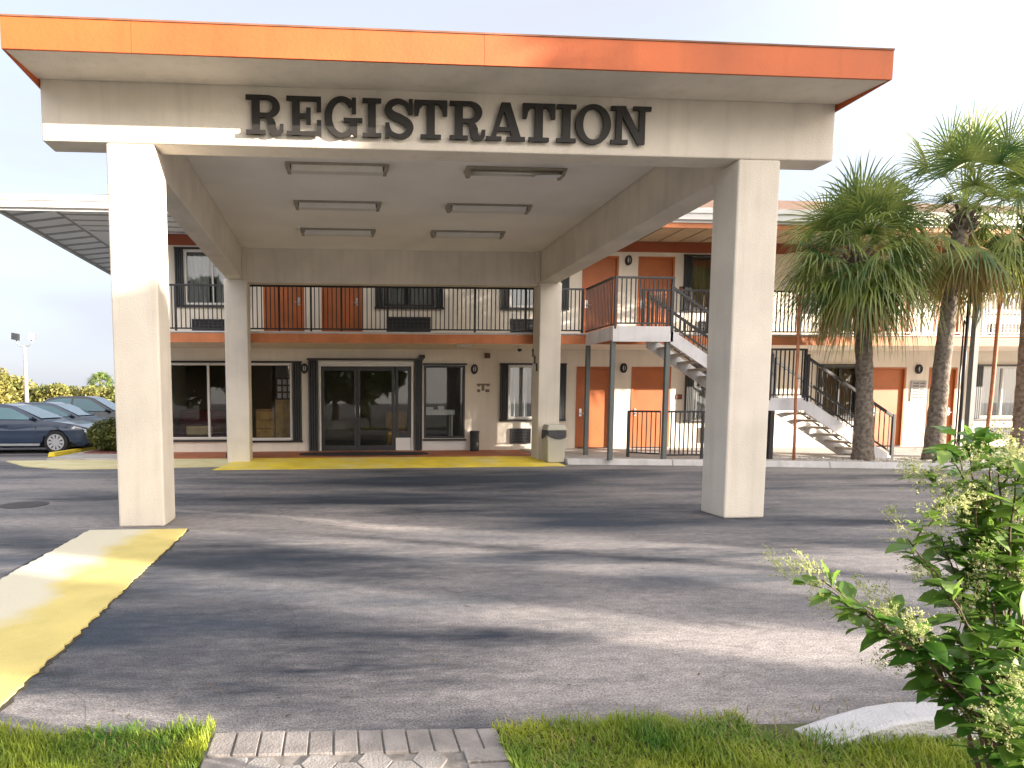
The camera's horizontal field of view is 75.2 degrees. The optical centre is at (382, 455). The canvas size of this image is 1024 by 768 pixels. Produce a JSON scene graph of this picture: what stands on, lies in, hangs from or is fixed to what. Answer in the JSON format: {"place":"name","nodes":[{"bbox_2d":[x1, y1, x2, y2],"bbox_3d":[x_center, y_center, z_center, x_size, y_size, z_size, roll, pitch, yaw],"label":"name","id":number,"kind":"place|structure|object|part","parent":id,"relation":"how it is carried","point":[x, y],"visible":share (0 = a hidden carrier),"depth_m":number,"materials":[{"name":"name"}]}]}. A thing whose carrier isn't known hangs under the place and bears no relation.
{"place":"outdoors","nodes":[
{"label":"outdoors","id":0,"kind":"place"},
{"bbox_2d":[0,730,207,767],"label":"lawn","id":1,"kind":"structure","parent":0,"point":[114,762],"depth_m":2.77,"materials":[{"name":"grass"}]},
{"bbox_2d":[245,751,447,767],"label":"hexagon paver path","id":2,"kind":"structure","parent":0,"point":[431,759],"depth_m":2.66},
{"bbox_2d":[0,703,995,767],"bbox_3d":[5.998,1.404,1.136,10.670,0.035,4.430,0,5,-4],"label":"lawn","id":3,"kind":"structure","parent":0,"point":[779,727],"depth_m":2.81,"materials":[{"name":"green plant"}]},
{"bbox_2d":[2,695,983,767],"bbox_3d":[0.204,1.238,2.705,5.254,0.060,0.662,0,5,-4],"label":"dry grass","id":4,"kind":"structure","parent":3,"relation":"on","point":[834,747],"depth_m":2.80,"materials":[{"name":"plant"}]},
{"bbox_2d":[794,702,986,748],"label":"kerb end","id":5,"kind":"structure","parent":3,"relation":"on","point":[903,718],"depth_m":2.87,"materials":[{"name":"concrete"}]},
{"bbox_2d":[758,420,1023,767],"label":"flowering bush","id":6,"kind":"object","parent":3,"relation":"on","point":[985,521],"visible":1,"depth_m":1.65,"materials":[{"name":"green plant"}]},
{"bbox_2d":[0,447,1023,734],"bbox_3d":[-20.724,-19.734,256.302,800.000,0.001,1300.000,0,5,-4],"label":"asphalt ground","id":7,"kind":"structure","parent":0,"point":[252,597],"depth_m":4.97,"materials":[{"name":"grey asphalt"}]},
{"bbox_2d":[0,367,18,403],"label":"bush","id":8,"kind":"object","parent":7,"relation":"on","point":[4,375],"visible":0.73,"depth_m":49.52,"materials":[{"name":"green plant"}]},
{"bbox_2d":[0,375,37,403],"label":"bush","id":9,"kind":"object","parent":7,"relation":"on","point":[16,381],"visible":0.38,"depth_m":50.88,"materials":[{"name":"green plant"}]},
{"bbox_2d":[11,333,36,401],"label":"floodlight pole","id":10,"kind":"object","parent":7,"relation":"on","point":[16,336],"visible":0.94,"depth_m":43.84,"materials":[{"name":"metal"}]},
{"bbox_2d":[0,501,48,508],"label":"manhole cover","id":11,"kind":"object","parent":7,"relation":"on","point":[25,504],"visible":0.97,"depth_m":9.47,"materials":[{"name":"metal"}]},
{"bbox_2d":[10,382,72,402],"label":"bush","id":12,"kind":"object","parent":7,"relation":"on","point":[41,393],"visible":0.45,"depth_m":50.82,"materials":[{"name":"green plant"}]},
{"bbox_2d":[0,404,98,451],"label":"parked car","id":13,"kind":"object","parent":7,"relation":"on","point":[24,425],"visible":0.88,"depth_m":18.73,"materials":[{"name":"paint"}]},
{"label":"side window","id":14,"kind":"part","parent":13,"relation":"part of","materials":[{"name":"blue glass"}]},
{"bbox_2d":[1,402,113,447],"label":"parked car","id":15,"kind":"object","parent":7,"relation":"on","point":[67,411],"visible":0.06,"depth_m":21.38,"materials":[{"name":"paint"}]},
{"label":"side window","id":16,"kind":"part","parent":15,"relation":"part of","materials":[{"name":"blue glass"}]},
{"bbox_2d":[48,446,98,456],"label":"yellow kerb","id":17,"kind":"structure","parent":7,"relation":"on","point":[61,453],"depth_m":18.47,"materials":[{"name":"paint"}]},
{"bbox_2d":[54,385,101,396],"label":"bush","id":18,"kind":"object","parent":7,"relation":"on","point":[90,390],"visible":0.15,"depth_m":52.10,"materials":[{"name":"green plant"}]},
{"bbox_2d":[43,396,115,416],"bbox_3d":[-10.997,-1.389,24.735,4.805,1.730,2.060,0,5,-4],"label":"parked car","id":19,"kind":"object","parent":7,"relation":"on","point":[99,406],"visible":0.05,"depth_m":23.95,"materials":[{"name":"paint"}]},
{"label":"side window","id":20,"kind":"part","parent":19,"relation":"part of","materials":[{"name":"blue glass"}]},
{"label":"side window","id":21,"kind":"part","parent":19,"relation":"part of","materials":[{"name":"blue glass"}]},
{"bbox_2d":[47,449,116,459],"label":"side walkway","id":22,"kind":"structure","parent":7,"relation":"on","point":[79,456],"depth_m":16.72,"materials":[{"name":"concrete"}]},
{"bbox_2d":[0,529,186,706],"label":"yellow painted strip","id":23,"kind":"object","parent":7,"relation":"on","point":[54,602],"visible":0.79,"depth_m":5.12,"materials":[{"name":"paint"}]},
{"bbox_2d":[0,529,189,711],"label":"strip seam","id":24,"kind":"object","parent":23,"relation":"on","point":[10,701],"visible":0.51,"depth_m":4.08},
{"bbox_2d":[80,385,114,398],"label":"bush","id":25,"kind":"object","parent":7,"relation":"on","point":[104,391],"visible":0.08,"depth_m":53.10,"materials":[{"name":"green plant"}]},
{"bbox_2d":[85,370,113,388],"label":"distant palm","id":26,"kind":"object","parent":7,"relation":"on","point":[101,375],"visible":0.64,"depth_m":74.86,"materials":[{"name":"green plant"}]},
{"bbox_2d":[84,449,116,453],"bbox_3d":[-7.564,-0.114,19.048,1.800,0.100,2.600,0,5,-4],"label":"mulch bed","id":27,"kind":"object","parent":7,"relation":"on","point":[97,451],"visible":0.14,"depth_m":17.98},
{"bbox_2d":[86,417,116,450],"bbox_3d":[-7.683,-0.599,18.692,1.643,1.058,1.490,0,5,-4],"label":"clipped shrub","id":28,"kind":"object","parent":27,"relation":"on","point":[103,434],"visible":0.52,"depth_m":18.27,"materials":[{"name":"green plant"}]},
{"bbox_2d":[102,388,114,402],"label":"bush","id":29,"kind":"object","parent":7,"relation":"on","point":[111,395],"visible":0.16,"depth_m":52.70,"materials":[{"name":"green plant"}]},
{"bbox_2d":[6,458,231,469],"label":"faded yellow ramp","id":30,"kind":"structure","parent":7,"relation":"on","point":[97,464],"depth_m":15.33,"materials":[{"name":"paint"}]},
{"bbox_2d":[199,729,499,767],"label":"sand bed","id":31,"kind":"object","parent":7,"relation":"on","point":[456,760],"visible":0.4,"depth_m":2.71,"materials":[{"name":"grey sand"}]},
{"bbox_2d":[174,450,530,458],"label":"terracotta walkway","id":32,"kind":"structure","parent":7,"relation":"on","point":[295,454],"depth_m":17.21,"materials":[{"name":"tile"}]},
{"bbox_2d":[299,452,427,455],"bbox_3d":[-0.485,-0.038,17.291,3.440,0.016,1.040,0,5,-4],"label":"door mat","id":33,"kind":"object","parent":32,"relation":"on","point":[360,453],"depth_m":17.25,"materials":[{"name":"rubber"}]},
{"bbox_2d":[470,430,479,450],"bbox_3d":[2.609,-0.409,18.334,0.280,0.575,0.280,0,5,-4],"label":"ash bin","id":34,"kind":"object","parent":32,"relation":"on","point":[474,440],"visible":1,"depth_m":18.23,"materials":[{"name":"black metal"}]},
{"bbox_2d":[200,728,512,767],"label":"paver border","id":35,"kind":"object","parent":7,"relation":"on","point":[490,754],"visible":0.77,"depth_m":2.79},
{"bbox_2d":[213,456,564,469],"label":"yellow ramp","id":36,"kind":"structure","parent":7,"relation":"on","point":[373,462],"depth_m":15.35,"materials":[{"name":"paint"}]},
{"bbox_2d":[541,424,566,461],"bbox_3d":[4.125,-0.292,15.594,0.494,0.900,0.464,0,5,-4],"label":"trash bin","id":37,"kind":"object","parent":36,"relation":"on","point":[553,436],"visible":1,"depth_m":15.40,"materials":[{"name":"beige plastic"}]},
{"bbox_2d":[0,14,894,526],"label":"porte cochere","id":38,"kind":"object","parent":7,"relation":"on","point":[158,112],"visible":0.89,"depth_m":7.81,"materials":[{"name":"beige paint"}]},
{"bbox_2d":[285,161,388,176],"bbox_3d":[-0.690,-4.377,9.926,1.580,0.114,0.260,0,5,-4],"label":"ceiling light","id":39,"kind":"object","parent":38,"relation":"attached to","point":[334,168],"visible":1,"depth_m":9.84,"materials":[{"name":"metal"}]},
{"bbox_2d":[293,200,380,211],"bbox_3d":[-0.812,-4.532,11.796,1.580,0.114,0.260,0,5,-4],"label":"ceiling light","id":40,"kind":"object","parent":38,"relation":"attached to","point":[337,205],"visible":1,"depth_m":11.71,"materials":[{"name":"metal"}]},
{"bbox_2d":[300,228,375,236],"bbox_3d":[-0.934,-4.686,13.655,1.580,0.114,0.260,0,5,-4],"label":"ceiling light","id":41,"kind":"object","parent":38,"relation":"attached to","point":[337,232],"visible":1,"depth_m":13.57,"materials":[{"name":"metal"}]},
{"bbox_2d":[245,94,651,145],"bbox_3d":[0.826,-3.928,7.608,4.795,0.461,0.035,0,5,-4],"label":"lettered sign","id":42,"kind":"object","parent":38,"relation":"attached to","point":[622,112],"visible":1,"depth_m":7.59,"materials":[{"name":"black metal"}]},
{"bbox_2d":[430,230,504,238],"bbox_3d":[1.819,-4.706,13.848,1.580,0.114,0.260,0,5,-4],"label":"ceiling light","id":43,"kind":"object","parent":38,"relation":"attached to","point":[467,234],"visible":1,"depth_m":13.76,"materials":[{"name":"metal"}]},
{"bbox_2d":[445,203,531,214],"bbox_3d":[1.961,-4.552,11.990,1.580,0.114,0.260,0,5,-4],"label":"ceiling light","id":44,"kind":"object","parent":38,"relation":"attached to","point":[488,208],"visible":1,"depth_m":11.90,"materials":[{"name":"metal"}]},
{"bbox_2d":[464,166,566,180],"bbox_3d":[2.074,-4.383,10.101,1.580,0.139,0.300,0,5,-4],"label":"ceiling light","id":45,"kind":"object","parent":38,"relation":"attached to","point":[534,172],"visible":1,"depth_m":10.04,"materials":[{"name":"metal"}]},
{"bbox_2d":[532,349,537,370],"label":"address numerals","id":46,"kind":"object","parent":38,"relation":"attached to","point":[534,359],"visible":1,"depth_m":16.10,"materials":[{"name":"black metal"}]},
{"bbox_2d":[520,446,1020,463],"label":"concrete walkway","id":47,"kind":"structure","parent":7,"relation":"on","point":[785,453],"depth_m":17.02,"materials":[{"name":"grey concrete"}]},
{"bbox_2d":[626,410,704,458],"bbox_3d":[7.529,-0.477,15.516,3.107,1.182,0.564,1,5,8],"label":"guard railing","id":48,"kind":"object","parent":47,"relation":"on","point":[669,454],"visible":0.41,"depth_m":15.44,"materials":[{"name":"black metal"}]},
{"bbox_2d":[583,276,895,459],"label":"staircase","id":49,"kind":"structure","parent":47,"relation":"on","point":[651,336],"depth_m":15.27,"materials":[{"name":"concrete"}]},
{"bbox_2d":[792,295,800,459],"bbox_3d":[9.564,-1.768,14.965,0.078,3.781,0.113,-2,5,-26],"label":"support pole","id":50,"kind":"object","parent":47,"relation":"on","point":[796,383],"visible":0.98,"depth_m":14.95,"materials":[{"name":"metal"}]},
{"bbox_2d":[772,149,965,460],"bbox_3d":[10.704,-3.222,14.778,3.998,6.806,3.706,-4,6,-37],"label":"palm tree","id":51,"kind":"object","parent":47,"relation":"on","point":[860,297],"visible":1,"depth_m":14.17,"materials":[{"name":"green plant"}]},
{"bbox_2d":[779,456,1023,462],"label":"gravel","id":52,"kind":"structure","parent":47,"relation":"on","point":[890,459],"depth_m":14.79,"materials":[{"name":"beige gravel"}]},
{"bbox_2d":[828,99,1023,460],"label":"palm tree","id":53,"kind":"object","parent":47,"relation":"on","point":[982,147],"visible":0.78,"depth_m":14.36,"materials":[{"name":"green plant"}]},
{"bbox_2d":[954,279,982,456],"bbox_3d":[13.966,-2.168,15.470,0.398,4.480,0.120,0,5,-4],"label":"metal post","id":54,"kind":"object","parent":47,"relation":"on","point":[972,374],"visible":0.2,"depth_m":15.45,"materials":[{"name":"metal"}]},
{"bbox_2d":[933,114,1023,457],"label":"palm tree","id":55,"kind":"object","parent":47,"relation":"on","point":[1018,417],"visible":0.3,"depth_m":15.22,"materials":[{"name":"green plant"}]},
{"bbox_2d":[986,277,1003,428],"bbox_3d":[14.349,-2.146,15.199,0.442,4.486,0.087,-4,6,-36],"label":"support pole","id":56,"kind":"object","parent":47,"relation":"on","point":[994,366],"visible":0.63,"depth_m":15.18,"materials":[{"name":"metal"}]},
{"bbox_2d":[565,458,1015,470],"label":"concrete kerb","id":57,"kind":"structure","parent":7,"relation":"on","point":[769,463],"depth_m":14.64,"materials":[{"name":"grey concrete"}]},
{"bbox_2d":[0,193,1023,451],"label":"motel building","id":58,"kind":"structure","parent":0,"point":[370,357],"depth_m":18.50,"materials":[{"name":"paint"}]},
{"bbox_2d":[171,361,226,441],"bbox_3d":[-5.020,-1.491,18.017,2.430,2.237,0.160,0,5,-4],"label":"window","id":59,"kind":"structure","parent":58,"relation":"in","point":[208,363],"depth_m":18.00,"materials":[{"name":"white metal"}]},
{"bbox_2d":[173,410,226,436],"bbox_3d":[-5.263,-0.775,19.407,2.050,1.150,0.900,0,5,-4],"label":"sofa","id":60,"kind":"object","parent":58,"relation":"in","point":[200,418],"visible":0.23,"depth_m":19.51,"materials":[{"name":"red fabric"}]},
{"bbox_2d":[186,426,212,435],"bbox_3d":[-5.325,-0.715,18.870,0.750,0.280,0.130,0,5,-4],"label":"cushion","id":61,"kind":"object","parent":60,"relation":"on","point":[196,430],"visible":0.9,"depth_m":18.80,"materials":[{"name":"beige fabric"}]},
{"bbox_2d":[173,247,226,307],"bbox_3d":[-4.655,-4.862,17.815,2.020,1.607,0.362,0,5,-4],"label":"window","id":62,"kind":"structure","parent":58,"relation":"in","point":[196,264],"depth_m":17.88,"materials":[{"name":"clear glass"}]},
{"bbox_2d":[255,409,275,437],"bbox_3d":[-3.445,-0.797,19.217,0.550,1.140,0.530,0,5,-4],"label":"dresser","id":63,"kind":"object","parent":58,"relation":"in","point":[265,423],"visible":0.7,"depth_m":18.95,"materials":[{"name":"brown wood"}]},
{"bbox_2d":[251,361,302,442],"bbox_3d":[-3.039,-1.489,18.132,1.600,2.267,0.210,0,5,-4],"label":"window","id":64,"kind":"structure","parent":58,"relation":"in","point":[295,366],"depth_m":18.10,"materials":[{"name":"white metal"}]},
{"bbox_2d":[275,378,290,437],"bbox_3d":[-2.862,-1.237,19.073,0.520,2.080,0.425,0,5,-4],"label":"brochure cabinet","id":65,"kind":"object","parent":58,"relation":"in","point":[282,404],"visible":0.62,"depth_m":18.90,"materials":[{"name":"brown wood"}]},
{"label":"door","id":66,"kind":"part","parent":65,"relation":"part of","materials":[{"name":"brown wood"}]},
{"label":"door","id":67,"kind":"part","parent":65,"relation":"part of","materials":[{"name":"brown wood"}]},
{"bbox_2d":[263,287,304,330],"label":"door","id":68,"kind":"structure","parent":58,"relation":"in","point":[267,288],"depth_m":18.00,"materials":[{"name":"orange paint"}]},
{"bbox_2d":[301,363,307,373],"bbox_3d":[-2.175,-2.420,18.078,0.190,0.280,0.099,0,5,-4],"label":"wall lamp","id":69,"kind":"object","parent":58,"relation":"attached to","point":[304,368],"visible":1,"depth_m":18.05,"materials":[{"name":"black metal"}]},
{"bbox_2d":[321,287,362,331],"bbox_3d":[-1.121,-4.432,18.070,1.140,2.392,0.159,0,5,-4],"label":"door","id":70,"kind":"structure","parent":58,"relation":"in","point":[353,310],"depth_m":18.11,"materials":[{"name":"orange paint"}]},
{"bbox_2d":[385,411,407,444],"bbox_3d":[0.438,-0.774,19.599,0.650,1.100,0.680,0,5,-4],"label":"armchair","id":71,"kind":"object","parent":58,"relation":"in","point":[402,421],"visible":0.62,"depth_m":19.69,"materials":[{"name":"brown fabric"}]},
{"bbox_2d":[376,288,443,308],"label":"window","id":72,"kind":"structure","parent":58,"relation":"in","point":[377,289],"depth_m":18.21,"materials":[{"name":"black metal"}]},
{"bbox_2d":[423,363,466,440],"bbox_3d":[1.773,-1.511,18.496,1.250,2.197,0.160,0,5,-4],"label":"window","id":73,"kind":"structure","parent":58,"relation":"in","point":[463,380],"depth_m":18.47,"materials":[{"name":"black metal"}]},
{"bbox_2d":[449,415,452,435],"bbox_3d":[1.587,-0.755,19.290,1.000,1.110,0.500,0,5,-4],"label":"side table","id":74,"kind":"object","parent":58,"relation":"in","point":[451,425],"visible":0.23,"depth_m":19.11,"materials":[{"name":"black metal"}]},
{"bbox_2d":[426,406,454,414],"bbox_3d":[1.587,-1.328,19.235,1.040,0.260,0.555,0,5,-4],"label":"table runner","id":75,"kind":"object","parent":74,"relation":"on","point":[440,410],"visible":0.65,"depth_m":18.98,"materials":[{"name":"white fabric"}]},
{"bbox_2d":[456,344,471,346],"bbox_3d":[2.129,-2.851,16.891,0.360,0.053,0.240,0,5,-4],"label":"soffit light","id":76,"kind":"object","parent":58,"relation":"attached to","point":[463,345],"visible":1,"depth_m":16.79,"materials":[{"name":"white plastic"}]},
{"bbox_2d":[471,364,477,373],"bbox_3d":[2.619,-2.445,18.415,0.190,0.280,0.099,0,5,-4],"label":"wall lamp","id":77,"kind":"object","parent":58,"relation":"attached to","point":[474,368],"visible":1,"depth_m":18.39,"materials":[{"name":"black metal"}]},
{"bbox_2d":[477,384,489,391],"bbox_3d":[2.885,-1.923,18.524,0.380,0.240,0.005,0,5,-4],"label":"wall emblem","id":78,"kind":"object","parent":58,"relation":"attached to","point":[486,390],"depth_m":18.52,"materials":[{"name":"brown paint"}]},
{"bbox_2d":[484,353,489,357],"bbox_3d":[2.983,-2.825,18.395,0.150,0.140,0.127,0,5,-4],"label":"alarm box","id":79,"kind":"object","parent":58,"relation":"attached to","point":[486,355],"visible":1,"depth_m":18.36,"materials":[{"name":"red plastic"}]},
{"bbox_2d":[499,363,566,420],"bbox_3d":[4.313,-1.813,18.700,1.950,1.657,0.360,0,5,-4],"label":"window","id":80,"kind":"structure","parent":58,"relation":"in","point":[513,376],"depth_m":18.63,"materials":[{"name":"clear glass"}]},
{"bbox_2d":[500,277,569,310],"bbox_3d":[4.323,-4.927,18.443,1.980,1.607,0.360,0,5,-4],"label":"window","id":81,"kind":"structure","parent":58,"relation":"in","point":[565,283],"depth_m":18.37,"materials":[{"name":"white glass"}]},
{"bbox_2d":[575,367,608,447],"bbox_3d":[6.126,-1.381,18.835,1.060,2.362,0.159,0,5,-4],"label":"door","id":82,"kind":"structure","parent":58,"relation":"in","point":[599,376],"depth_m":18.84,"materials":[{"name":"orange paint"}]},
{"bbox_2d":[582,256,618,332],"bbox_3d":[6.221,-4.486,18.584,1.060,2.392,0.159,0,5,-4],"label":"door","id":83,"kind":"structure","parent":58,"relation":"in","point":[608,267],"depth_m":18.55,"materials":[{"name":"orange paint"}]},
{"bbox_2d":[620,363,626,372],"bbox_3d":[6.978,-2.517,18.717,0.190,0.280,0.099,0,5,-4],"label":"wall lamp","id":84,"kind":"object","parent":58,"relation":"attached to","point":[623,367],"visible":1,"depth_m":18.69,"materials":[{"name":"black metal"}]},
{"bbox_2d":[625,255,631,264],"bbox_3d":[7.023,-5.557,18.468,0.190,0.280,0.099,0,5,-4],"label":"wall lamp","id":85,"kind":"object","parent":58,"relation":"attached to","point":[628,259],"visible":1,"depth_m":18.44,"materials":[{"name":"black metal"}]},
{"bbox_2d":[630,367,670,447],"bbox_3d":[7.822,-1.393,18.954,1.180,2.362,0.159,0,5,-4],"label":"door","id":86,"kind":"structure","parent":58,"relation":"in","point":[647,382],"depth_m":18.95,"materials":[{"name":"orange paint"}]},
{"bbox_2d":[637,256,674,325],"bbox_3d":[7.867,-4.498,18.699,1.080,2.392,0.159,0,5,-4],"label":"door","id":87,"kind":"structure","parent":58,"relation":"in","point":[647,265],"depth_m":18.66,"materials":[{"name":"orange paint"}]},
{"bbox_2d":[676,394,681,398],"bbox_3d":[8.672,-1.706,18.944,0.180,0.140,0.021,0,5,-4],"label":"room plate","id":88,"kind":"object","parent":58,"relation":"attached to","point":[678,396],"visible":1,"depth_m":18.93,"materials":[{"name":"orange paint"}]},
{"bbox_2d":[683,364,706,421],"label":"window","id":89,"kind":"structure","parent":58,"relation":"in","point":[695,393],"depth_m":18.99,"materials":[{"name":"glass"}]},
{"bbox_2d":[682,254,710,311],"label":"window","id":90,"kind":"structure","parent":58,"relation":"in","point":[697,268],"depth_m":18.87,"materials":[{"name":"black glass"}]},
{"bbox_2d":[817,364,855,419],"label":"window","id":91,"kind":"structure","parent":58,"relation":"in","point":[844,371],"depth_m":19.45,"materials":[{"name":"black glass"}]},
{"bbox_2d":[807,257,873,312],"bbox_3d":[13.400,-4.994,19.080,1.980,1.607,0.362,0,5,-4],"label":"window","id":92,"kind":"structure","parent":58,"relation":"in","point":[833,257],"depth_m":18.97,"materials":[{"name":"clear glass"}]},
{"bbox_2d":[873,367,906,445],"bbox_3d":[15.138,-1.447,19.466,1.070,2.362,0.159,0,5,-4],"label":"door","id":93,"kind":"structure","parent":58,"relation":"in","point":[889,382],"depth_m":19.46,"materials":[{"name":"orange paint"}]},
{"bbox_2d":[881,260,915,334],"bbox_3d":[15.197,-4.559,19.231,1.100,2.380,0.122,0,5,-4],"label":"door","id":94,"kind":"structure","parent":58,"relation":"in","point":[882,260],"depth_m":19.30,"materials":[{"name":"orange paint"}]},
{"bbox_2d":[910,380,926,400],"bbox_3d":[16.074,-1.929,19.443,0.480,0.620,0.031,0,5,-4],"label":"notice panel","id":95,"kind":"object","parent":58,"relation":"attached to","point":[917,390],"visible":1,"depth_m":19.43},
{"bbox_2d":[915,364,922,373],"bbox_3d":[16.035,-2.573,19.353,0.190,0.280,0.099,0,5,-4],"label":"wall lamp","id":96,"kind":"object","parent":58,"relation":"attached to","point":[918,368],"visible":1,"depth_m":19.32,"materials":[{"name":"black metal"}]},
{"bbox_2d":[925,367,957,443],"bbox_3d":[16.849,-1.459,19.586,0.900,2.362,0.159,0,5,-4],"label":"door","id":97,"kind":"structure","parent":58,"relation":"in","point":[954,370],"depth_m":19.57,"materials":[{"name":"orange paint"}]},
{"bbox_2d":[933,302,963,334],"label":"door","id":98,"kind":"structure","parent":58,"relation":"in","point":[960,329],"depth_m":19.38,"materials":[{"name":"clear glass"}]},
{"bbox_2d":[973,364,1016,419],"bbox_3d":[18.792,-1.909,19.716,2.080,1.677,0.361,0,5,-4],"label":"window","id":99,"kind":"structure","parent":58,"relation":"in","point":[1007,375],"depth_m":19.79,"materials":[{"name":"clear glass"}]},
{"bbox_2d":[985,282,1019,313],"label":"window","id":100,"kind":"structure","parent":58,"relation":"in","point":[988,309],"depth_m":19.48,"materials":[{"name":"white glass"}]},
{"bbox_2d":[0,0,1023,395],"label":"sky","id":101,"kind":"structure","parent":0,"point":[947,52],"materials":[{"name":"white"}]}
]}

